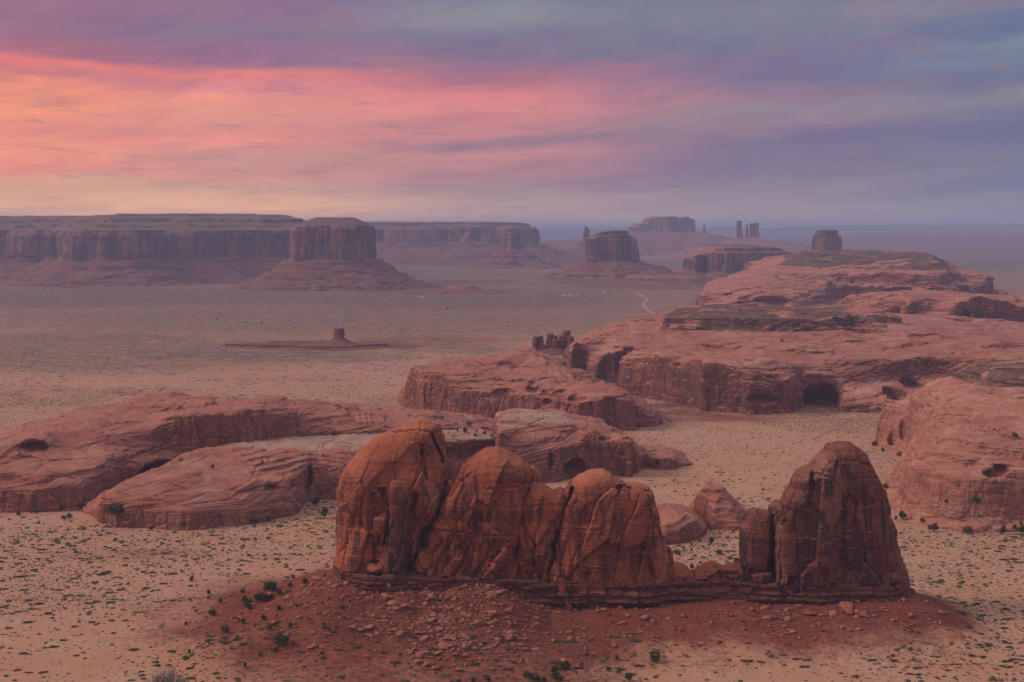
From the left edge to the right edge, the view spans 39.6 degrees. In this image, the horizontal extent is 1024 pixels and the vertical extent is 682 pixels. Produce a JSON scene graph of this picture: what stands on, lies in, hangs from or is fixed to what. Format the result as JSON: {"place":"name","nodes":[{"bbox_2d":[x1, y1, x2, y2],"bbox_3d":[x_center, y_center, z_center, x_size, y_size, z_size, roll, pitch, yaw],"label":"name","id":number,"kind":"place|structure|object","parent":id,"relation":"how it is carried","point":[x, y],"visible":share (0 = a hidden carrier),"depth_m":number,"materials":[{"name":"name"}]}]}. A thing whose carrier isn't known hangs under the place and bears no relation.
{"place":"outdoors","nodes":[
{"label":"outdoors","id":0,"kind":"place"},
{"bbox_2d":[219,328,389,349],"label":"knob hill","id":1,"kind":"structure","parent":0,"point":[339,341],"depth_m":3632.05,"materials":[{"name":"stone"}]},
{"bbox_2d":[400,285,514,294],"bbox_3d":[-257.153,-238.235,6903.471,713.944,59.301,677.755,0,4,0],"label":"hill","id":2,"kind":"structure","parent":0,"point":[464,290],"depth_m":6829.52,"materials":[{"name":"brown stone"}]},
{"bbox_2d":[414,272,565,285],"bbox_3d":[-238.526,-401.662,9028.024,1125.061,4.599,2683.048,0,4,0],"label":"dirt road","id":3,"kind":"structure","parent":0,"point":[511,278],"depth_m":8551.23,"materials":[{"name":"beige soil"}]},
{"bbox_2d":[0,254,1023,681],"bbox_3d":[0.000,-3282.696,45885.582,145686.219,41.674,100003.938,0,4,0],"label":"ground","id":4,"kind":"structure","parent":0,"point":[86,342],"depth_m":1390.54,"materials":[{"name":"brown sand"}]},
{"bbox_2d":[77,501,85,509],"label":"juniper tree","id":5,"kind":"object","parent":4,"relation":"on","point":[80,505],"visible":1,"depth_m":1520.73,"materials":[{"name":"green plant"}]},
{"bbox_2d":[105,501,123,516],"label":"juniper tree","id":6,"kind":"object","parent":4,"relation":"on","point":[116,510],"visible":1,"depth_m":1437.76,"materials":[{"name":"green plant"}]},
{"bbox_2d":[0,213,306,287],"bbox_3d":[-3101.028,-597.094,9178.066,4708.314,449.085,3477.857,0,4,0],"label":"mesa","id":7,"kind":"structure","parent":4,"relation":"on","point":[142,250],"depth_m":8271.75,"materials":[{"name":"stone"}]},
{"bbox_2d":[208,609,216,615],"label":"juniper tree","id":8,"kind":"object","parent":4,"relation":"on","point":[211,612],"visible":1,"depth_m":1103.12,"materials":[{"name":"green plant"}]},
{"bbox_2d":[221,625,229,633],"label":"juniper tree","id":9,"kind":"object","parent":4,"relation":"on","point":[226,629],"visible":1,"depth_m":1043.40,"materials":[{"name":"green plant"}]},
{"bbox_2d":[0,391,493,512],"bbox_3d":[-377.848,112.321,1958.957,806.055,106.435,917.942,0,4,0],"label":"slickrock dome","id":10,"kind":"structure","parent":4,"relation":"on","point":[71,459],"depth_m":1684.09,"materials":[{"name":"red stone"}]},
{"bbox_2d":[244,598,253,607],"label":"juniper tree","id":11,"kind":"object","parent":4,"relation":"on","point":[248,601],"visible":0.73,"depth_m":1119.12,"materials":[{"name":"green plant"}]},
{"bbox_2d":[250,517,257,523],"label":"juniper tree","id":12,"kind":"object","parent":4,"relation":"on","point":[253,520],"visible":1,"depth_m":1452.72,"materials":[{"name":"green plant"}]},
{"bbox_2d":[258,591,268,602],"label":"juniper tree","id":13,"kind":"object","parent":4,"relation":"on","point":[263,598],"visible":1,"depth_m":1118.66,"materials":[{"name":"green plant"}]},
{"bbox_2d":[262,580,272,591],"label":"juniper tree","id":14,"kind":"object","parent":4,"relation":"on","point":[266,587],"visible":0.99,"depth_m":1152.26,"materials":[{"name":"green plant"}]},
{"bbox_2d":[269,582,276,591],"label":"juniper tree","id":15,"kind":"object","parent":4,"relation":"on","point":[273,587],"visible":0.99,"depth_m":1150.58,"materials":[{"name":"green plant"}]},
{"bbox_2d":[274,588,281,594],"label":"juniper tree","id":16,"kind":"object","parent":4,"relation":"on","point":[277,591],"visible":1,"depth_m":1123.98,"materials":[{"name":"green plant"}]},
{"bbox_2d":[272,631,288,646],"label":"juniper tree","id":17,"kind":"object","parent":4,"relation":"on","point":[280,640],"visible":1,"depth_m":1004.14,"materials":[{"name":"green plant"}]},
{"bbox_2d":[77,428,495,530],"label":"slickrock dome","id":18,"kind":"structure","parent":4,"relation":"on","point":[240,483],"depth_m":1514.06,"materials":[{"name":"red stone"}]},
{"bbox_2d":[283,595,290,600],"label":"boulder","id":19,"kind":"object","parent":4,"relation":"on","point":[286,597],"visible":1,"depth_m":1099.58,"materials":[{"name":"stone"}]},
{"bbox_2d":[311,497,319,505],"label":"juniper tree","id":20,"kind":"object","parent":4,"relation":"on","point":[313,501],"visible":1,"depth_m":1553.87,"materials":[{"name":"green plant"}]},
{"bbox_2d":[312,576,318,581],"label":"boulder","id":21,"kind":"object","parent":4,"relation":"on","point":[314,578],"visible":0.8,"depth_m":1118.93,"materials":[{"name":"stone"}]},
{"bbox_2d":[320,507,328,517],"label":"juniper tree","id":22,"kind":"object","parent":4,"relation":"on","point":[324,512],"visible":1,"depth_m":1487.41,"materials":[{"name":"green plant"}]},
{"bbox_2d":[226,217,439,290],"bbox_3d":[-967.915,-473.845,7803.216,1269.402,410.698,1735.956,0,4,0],"label":"butte","id":23,"kind":"object","parent":4,"relation":"on","point":[333,253],"visible":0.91,"depth_m":7275.08,"materials":[{"name":"brown stone"}]},
{"bbox_2d":[364,624,373,628],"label":"boulder","id":24,"kind":"object","parent":4,"relation":"on","point":[370,626],"visible":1,"depth_m":1031.17,"materials":[{"name":"stone"}]},
{"bbox_2d":[376,593,389,603],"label":"boulder","id":25,"kind":"object","parent":4,"relation":"on","point":[384,597],"visible":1,"depth_m":1073.16,"materials":[{"name":"stone"}]},
{"bbox_2d":[386,600,397,605],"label":"boulder","id":26,"kind":"object","parent":4,"relation":"on","point":[391,602],"visible":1,"depth_m":1066.86,"materials":[{"name":"stone"}]},
{"bbox_2d":[392,606,400,611],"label":"boulder","id":27,"kind":"object","parent":4,"relation":"on","point":[396,608],"visible":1,"depth_m":1053.79,"materials":[{"name":"stone"}]},
{"bbox_2d":[396,630,404,636],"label":"boulder","id":28,"kind":"object","parent":4,"relation":"on","point":[401,633],"visible":0.99,"depth_m":1016.12,"materials":[{"name":"stone"}]},
{"bbox_2d":[403,603,411,609],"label":"boulder","id":29,"kind":"object","parent":4,"relation":"on","point":[409,606],"visible":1,"depth_m":1057.77,"materials":[{"name":"stone"}]},
{"bbox_2d":[414,659,422,663],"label":"boulder","id":30,"kind":"object","parent":4,"relation":"on","point":[417,661],"visible":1,"depth_m":973.61,"materials":[{"name":"stone"}]},
{"bbox_2d":[415,651,424,658],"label":"boulder","id":31,"kind":"object","parent":4,"relation":"on","point":[420,654],"visible":1,"depth_m":982.44,"materials":[{"name":"stone"}]},
{"bbox_2d":[420,635,429,641],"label":"boulder","id":32,"kind":"object","parent":4,"relation":"on","point":[426,638],"visible":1,"depth_m":1009.62,"materials":[{"name":"stone"}]},
{"bbox_2d":[422,661,430,665],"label":"boulder","id":33,"kind":"object","parent":4,"relation":"on","point":[427,663],"visible":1,"depth_m":971.09,"materials":[{"name":"stone"}]},
{"bbox_2d":[424,650,431,655],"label":"boulder","id":34,"kind":"object","parent":4,"relation":"on","point":[428,653],"visible":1,"depth_m":984.36,"materials":[{"name":"stone"}]},
{"bbox_2d":[427,594,435,599],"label":"boulder","id":35,"kind":"object","parent":4,"relation":"on","point":[430,596],"visible":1,"depth_m":1071.21,"materials":[{"name":"stone"}]},
{"bbox_2d":[428,617,436,622],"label":"boulder","id":36,"kind":"object","parent":4,"relation":"on","point":[432,619],"visible":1,"depth_m":1043.99,"materials":[{"name":"stone"}]},
{"bbox_2d":[429,666,441,670],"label":"boulder","id":37,"kind":"object","parent":4,"relation":"on","point":[434,668],"visible":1,"depth_m":965.43,"materials":[{"name":"stone"}]},
{"bbox_2d":[438,642,448,649],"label":"boulder","id":38,"kind":"object","parent":4,"relation":"on","point":[443,646],"visible":1,"depth_m":996.53,"materials":[{"name":"stone"}]},
{"bbox_2d":[0,378,895,471],"bbox_3d":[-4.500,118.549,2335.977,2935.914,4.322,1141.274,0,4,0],"label":"scrub","id":39,"kind":"object","parent":4,"relation":"on","point":[83,398],"visible":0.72,"depth_m":2274.62,"materials":[{"name":"green plant"}]},
{"bbox_2d":[462,635,470,640],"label":"boulder","id":40,"kind":"object","parent":4,"relation":"on","point":[466,637],"visible":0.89,"depth_m":1011.95,"materials":[{"name":"stone"}]},
{"bbox_2d":[469,640,478,645],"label":"boulder","id":41,"kind":"object","parent":4,"relation":"on","point":[473,642],"visible":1,"depth_m":999.31,"materials":[{"name":"stone"}]},
{"bbox_2d":[366,221,584,265],"bbox_3d":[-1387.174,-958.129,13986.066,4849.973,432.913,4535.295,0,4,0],"label":"mesa","id":42,"kind":"structure","parent":4,"relation":"on","point":[433,243],"depth_m":12560.87,"materials":[{"name":"brown stone"}]},
{"bbox_2d":[473,618,488,625],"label":"boulder","id":43,"kind":"object","parent":4,"relation":"on","point":[478,622],"visible":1,"depth_m":1031.89,"materials":[{"name":"stone"}]},
{"bbox_2d":[486,610,497,614],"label":"boulder","id":44,"kind":"object","parent":4,"relation":"on","point":[491,612],"visible":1,"depth_m":1046.67,"materials":[{"name":"stone"}]},
{"bbox_2d":[494,637,502,642],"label":"boulder","id":45,"kind":"object","parent":4,"relation":"on","point":[497,639],"visible":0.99,"depth_m":1011.35,"materials":[{"name":"stone"}]},
{"bbox_2d":[504,608,511,612],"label":"boulder","id":46,"kind":"object","parent":4,"relation":"on","point":[507,610],"visible":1,"depth_m":1052.09,"materials":[{"name":"stone"}]},
{"bbox_2d":[505,634,513,640],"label":"boulder","id":47,"kind":"object","parent":4,"relation":"on","point":[509,637],"visible":1,"depth_m":1014.85,"materials":[{"name":"stone"}]},
{"bbox_2d":[456,232,563,269],"bbox_3d":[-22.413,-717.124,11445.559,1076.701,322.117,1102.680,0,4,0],"label":"butte","id":48,"kind":"object","parent":4,"relation":"on","point":[512,254],"visible":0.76,"depth_m":11259.77,"materials":[{"name":"stone"}]},
{"bbox_2d":[505,630,514,634],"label":"boulder","id":49,"kind":"object","parent":4,"relation":"on","point":[511,632],"visible":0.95,"depth_m":1021.97,"materials":[{"name":"stone"}]},
{"bbox_2d":[0,471,1023,681],"bbox_3d":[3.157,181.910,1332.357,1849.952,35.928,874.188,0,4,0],"label":"scrub","id":50,"kind":"object","parent":4,"relation":"on","point":[243,546],"visible":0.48,"depth_m":1213.16,"materials":[{"name":"green plant"}]},
{"bbox_2d":[522,670,531,678],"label":"juniper tree","id":51,"kind":"object","parent":4,"relation":"on","point":[526,672],"visible":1,"depth_m":953.77,"materials":[{"name":"green plant"}]},
{"bbox_2d":[397,347,662,430],"bbox_3d":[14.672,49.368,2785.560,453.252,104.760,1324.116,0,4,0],"label":"slickrock dome","id":52,"kind":"structure","parent":4,"relation":"on","point":[490,385],"depth_m":2285.28,"materials":[{"name":"brown stone"}]},
{"bbox_2d":[532,330,573,355],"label":"hoodoo cluster","id":53,"kind":"object","parent":4,"relation":"on","point":[554,346],"visible":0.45,"depth_m":3453.16,"materials":[{"name":"stone"}]},
{"bbox_2d":[551,665,558,671],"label":"juniper tree","id":54,"kind":"object","parent":4,"relation":"on","point":[556,669],"visible":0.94,"depth_m":962.42,"materials":[{"name":"green plant"}]},
{"bbox_2d":[551,671,559,680],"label":"juniper tree","id":55,"kind":"object","parent":4,"relation":"on","point":[555,675],"visible":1,"depth_m":949.39,"materials":[{"name":"green plant"}]},
{"bbox_2d":[559,661,570,669],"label":"juniper tree","id":56,"kind":"object","parent":4,"relation":"on","point":[567,664],"visible":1,"depth_m":973.17,"materials":[{"name":"green plant"}]},
{"bbox_2d":[491,408,647,482],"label":"slickrock dome","id":57,"kind":"structure","parent":4,"relation":"on","point":[552,445],"depth_m":1735.02,"materials":[{"name":"red stone"}]},
{"bbox_2d":[177,574,977,667],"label":"rubble","id":58,"kind":"object","parent":4,"relation":"on","point":[446,608],"visible":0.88,"depth_m":1054.09,"materials":[{"name":"stone"}]},
{"bbox_2d":[566,226,589,257],"bbox_3d":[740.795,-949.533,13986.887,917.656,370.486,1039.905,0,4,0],"label":"spire","id":59,"kind":"structure","parent":4,"relation":"on","point":[579,250],"depth_m":13905.05,"materials":[{"name":"stone"}]},
{"bbox_2d":[521,230,675,279],"bbox_3d":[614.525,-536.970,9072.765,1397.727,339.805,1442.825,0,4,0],"label":"butte","id":60,"kind":"object","parent":4,"relation":"on","point":[612,255],"visible":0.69,"depth_m":8870.31,"materials":[{"name":"stone"}]},
{"bbox_2d":[333,420,916,611],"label":"rock ridge","id":61,"kind":"object","parent":4,"relation":"on","point":[823,530],"visible":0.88,"depth_m":1094.98,"materials":[{"name":"red stone"}]},
{"bbox_2d":[625,672,632,680],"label":"juniper tree","id":62,"kind":"object","parent":4,"relation":"on","point":[628,676],"visible":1,"depth_m":947.87,"materials":[{"name":"green plant"}]},
{"bbox_2d":[649,648,660,662],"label":"juniper tree","id":63,"kind":"object","parent":4,"relation":"on","point":[656,658],"visible":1,"depth_m":988.39,"materials":[{"name":"green plant"}]},
{"bbox_2d":[607,273,708,284],"bbox_3d":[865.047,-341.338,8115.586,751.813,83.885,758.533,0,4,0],"label":"ridge","id":64,"kind":"structure","parent":4,"relation":"on","point":[664,279],"depth_m":7971.56,"materials":[{"name":"brown stone"}]},
{"bbox_2d":[642,445,691,469],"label":"rock","id":65,"kind":"object","parent":4,"relation":"on","point":[667,458],"visible":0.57,"depth_m":1801.72,"materials":[{"name":"red stone"}]},
{"bbox_2d":[539,216,810,256],"bbox_3d":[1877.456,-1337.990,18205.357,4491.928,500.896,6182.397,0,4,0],"label":"mesa","id":66,"kind":"structure","parent":4,"relation":"on","point":[657,235],"depth_m":17335.03,"materials":[{"name":"stone"}]},
{"bbox_2d":[656,503,708,544],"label":"rock knoll","id":67,"kind":"structure","parent":4,"relation":"on","point":[680,524],"depth_m":1381.96,"materials":[{"name":"red stone"}]},
{"bbox_2d":[640,221,746,259],"bbox_3d":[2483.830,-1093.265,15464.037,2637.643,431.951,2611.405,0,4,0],"label":"rock tower","id":68,"kind":"structure","parent":4,"relation":"on","point":[738,239],"depth_m":15327.28,"materials":[{"name":"brown stone"}]},
{"bbox_2d":[697,224,713,236],"bbox_3d":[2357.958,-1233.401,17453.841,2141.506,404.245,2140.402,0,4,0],"label":"spire","id":69,"kind":"structure","parent":4,"relation":"on","point":[703,233],"depth_m":17388.43,"materials":[{"name":"stone"}]},
{"bbox_2d":[689,481,745,530],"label":"rock knoll","id":70,"kind":"structure","parent":4,"relation":"on","point":[716,506],"depth_m":1451.62,"materials":[{"name":"red stone"}]},
{"bbox_2d":[673,244,793,281],"bbox_3d":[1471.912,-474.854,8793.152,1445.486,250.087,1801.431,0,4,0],"label":"butte","id":71,"kind":"object","parent":4,"relation":"on","point":[710,262],"visible":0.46,"depth_m":8224.67,"materials":[{"name":"brown stone"}]},
{"bbox_2d":[676,222,810,259],"bbox_3d":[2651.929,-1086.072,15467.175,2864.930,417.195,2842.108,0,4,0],"label":"rock tower","id":72,"kind":"structure","parent":4,"relation":"on","point":[754,239],"depth_m":15283.57,"materials":[{"name":"brown stone"}]},
{"bbox_2d":[760,605,769,609],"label":"boulder","id":73,"kind":"object","parent":4,"relation":"on","point":[764,607],"visible":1,"depth_m":1082.84,"materials":[{"name":"stone"}]},
{"bbox_2d":[762,616,772,620],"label":"boulder","id":74,"kind":"object","parent":4,"relation":"on","point":[769,618],"visible":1,"depth_m":1059.81,"materials":[{"name":"stone"}]},
{"bbox_2d":[783,615,790,621],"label":"boulder","id":75,"kind":"object","parent":4,"relation":"on","point":[787,618],"visible":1,"depth_m":1059.83,"materials":[{"name":"stone"}]},
{"bbox_2d":[563,304,1023,413],"bbox_3d":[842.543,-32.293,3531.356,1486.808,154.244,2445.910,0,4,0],"label":"slickrock mesa","id":76,"kind":"structure","parent":4,"relation":"on","point":[722,358],"depth_m":2580.68,"materials":[{"name":"brown stone"}]},
{"bbox_2d":[803,612,815,614],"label":"boulder","id":77,"kind":"object","parent":4,"relation":"on","point":[809,613],"visible":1,"depth_m":1067.51,"materials":[{"name":"stone"}]},
{"bbox_2d":[811,229,841,250],"bbox_3d":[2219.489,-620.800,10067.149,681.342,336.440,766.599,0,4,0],"label":"butte","id":78,"kind":"object","parent":4,"relation":"on","point":[826,240],"visible":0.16,"depth_m":9938.20,"materials":[{"name":"stone"}]},
{"bbox_2d":[828,610,837,614],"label":"boulder","id":79,"kind":"object","parent":4,"relation":"on","point":[833,612],"visible":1,"depth_m":1072.59,"materials":[{"name":"stone"}]},
{"bbox_2d":[838,601,852,614],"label":"boulder","id":80,"kind":"object","parent":4,"relation":"on","point":[846,607],"visible":0.85,"depth_m":1076.57,"materials":[{"name":"stone"}]},
{"bbox_2d":[694,250,1007,307],"bbox_3d":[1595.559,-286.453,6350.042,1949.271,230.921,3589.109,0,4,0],"label":"layered mesa","id":81,"kind":"structure","parent":4,"relation":"on","point":[819,279],"depth_m":5493.10,"materials":[{"name":"brown stone"}]},
{"bbox_2d":[859,611,866,616],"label":"boulder","id":82,"kind":"object","parent":4,"relation":"on","point":[862,614],"visible":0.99,"depth_m":1065.49,"materials":[{"name":"stone"}]},
{"bbox_2d":[898,510,906,518],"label":"juniper tree","id":83,"kind":"object","parent":4,"relation":"on","point":[902,514],"visible":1,"depth_m":1479.40,"materials":[{"name":"green plant"}]},
{"bbox_2d":[835,289,1023,321],"bbox_3d":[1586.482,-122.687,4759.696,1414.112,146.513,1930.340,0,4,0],"label":"rock dome","id":84,"kind":"object","parent":4,"relation":"on","point":[967,304],"visible":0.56,"depth_m":3872.68,"materials":[{"name":"brown stone"}]},
{"bbox_2d":[927,523,938,531],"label":"juniper tree","id":85,"kind":"object","parent":4,"relation":"on","point":[934,527],"visible":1,"depth_m":1416.86,"materials":[{"name":"green plant"}]},
{"bbox_2d":[874,359,1023,532],"bbox_3d":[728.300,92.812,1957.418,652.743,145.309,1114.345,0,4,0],"label":"slickrock dome","id":86,"kind":"structure","parent":4,"relation":"on","point":[959,453],"depth_m":1512.48,"materials":[{"name":"red stone"}]},
{"bbox_2d":[962,526,973,532],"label":"juniper tree","id":87,"kind":"object","parent":4,"relation":"on","point":[970,529],"visible":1,"depth_m":1408.35,"materials":[{"name":"green plant"}]},
{"bbox_2d":[999,525,1006,533],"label":"juniper tree","id":88,"kind":"object","parent":4,"relation":"on","point":[1003,529],"visible":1,"depth_m":1405.68,"materials":[{"name":"green plant"}]},
{"bbox_2d":[1018,525,1023,533],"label":"juniper tree","id":89,"kind":"object","parent":4,"relation":"on","point":[1021,528],"visible":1,"depth_m":1409.32,"materials":[{"name":"green plant"}]},
{"bbox_2d":[0,0,1023,229],"label":"sky","id":90,"kind":"structure","parent":0,"point":[540,114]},
{"bbox_2d":[635,292,655,313],"bbox_3d":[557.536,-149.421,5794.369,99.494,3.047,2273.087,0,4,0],"label":"dirt road","id":91,"kind":"structure","parent":0,"point":[645,307],"depth_m":5796.83,"materials":[{"name":"beige soil"}]},
{"bbox_2d":[636,417,668,429],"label":"dirt track","id":92,"kind":"structure","parent":0,"point":[667,422],"depth_m":2190.24,"materials":[{"name":"brown soil"}]},
{"bbox_2d":[674,417,877,420],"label":"dirt track","id":93,"kind":"structure","parent":0,"point":[761,420],"depth_m":2273.39,"materials":[{"name":"brown soil"}]},
{"bbox_2d":[538,224,1023,241],"bbox_3d":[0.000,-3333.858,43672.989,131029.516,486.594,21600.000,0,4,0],"label":"distant plateau terrain","id":94,"kind":"structure","parent":0,"point":[764,233],"depth_m":40874.98,"materials":[{"name":"stone"}]},
{"bbox_2d":[812,416,867,438],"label":"dirt track","id":95,"kind":"structure","parent":0,"point":[839,427],"depth_m":2164.91,"materials":[{"name":"brown soil"}]},
{"bbox_2d":[766,233,1023,253],"bbox_3d":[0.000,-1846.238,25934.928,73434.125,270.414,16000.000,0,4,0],"label":"distant hills","id":96,"kind":"structure","parent":0,"point":[1010,243],"depth_m":24059.03,"materials":[{"name":"stone"}]},
{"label":"terrain rim","id":97,"kind":"structure","parent":0,"visible":0},
{"bbox_2d":[145,666,189,681],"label":"dry bush","id":98,"kind":"object","parent":97,"relation":"on","point":[169,678],"visible":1,"depth_m":40.94,"materials":[{"name":"grey plant"}]}
]}

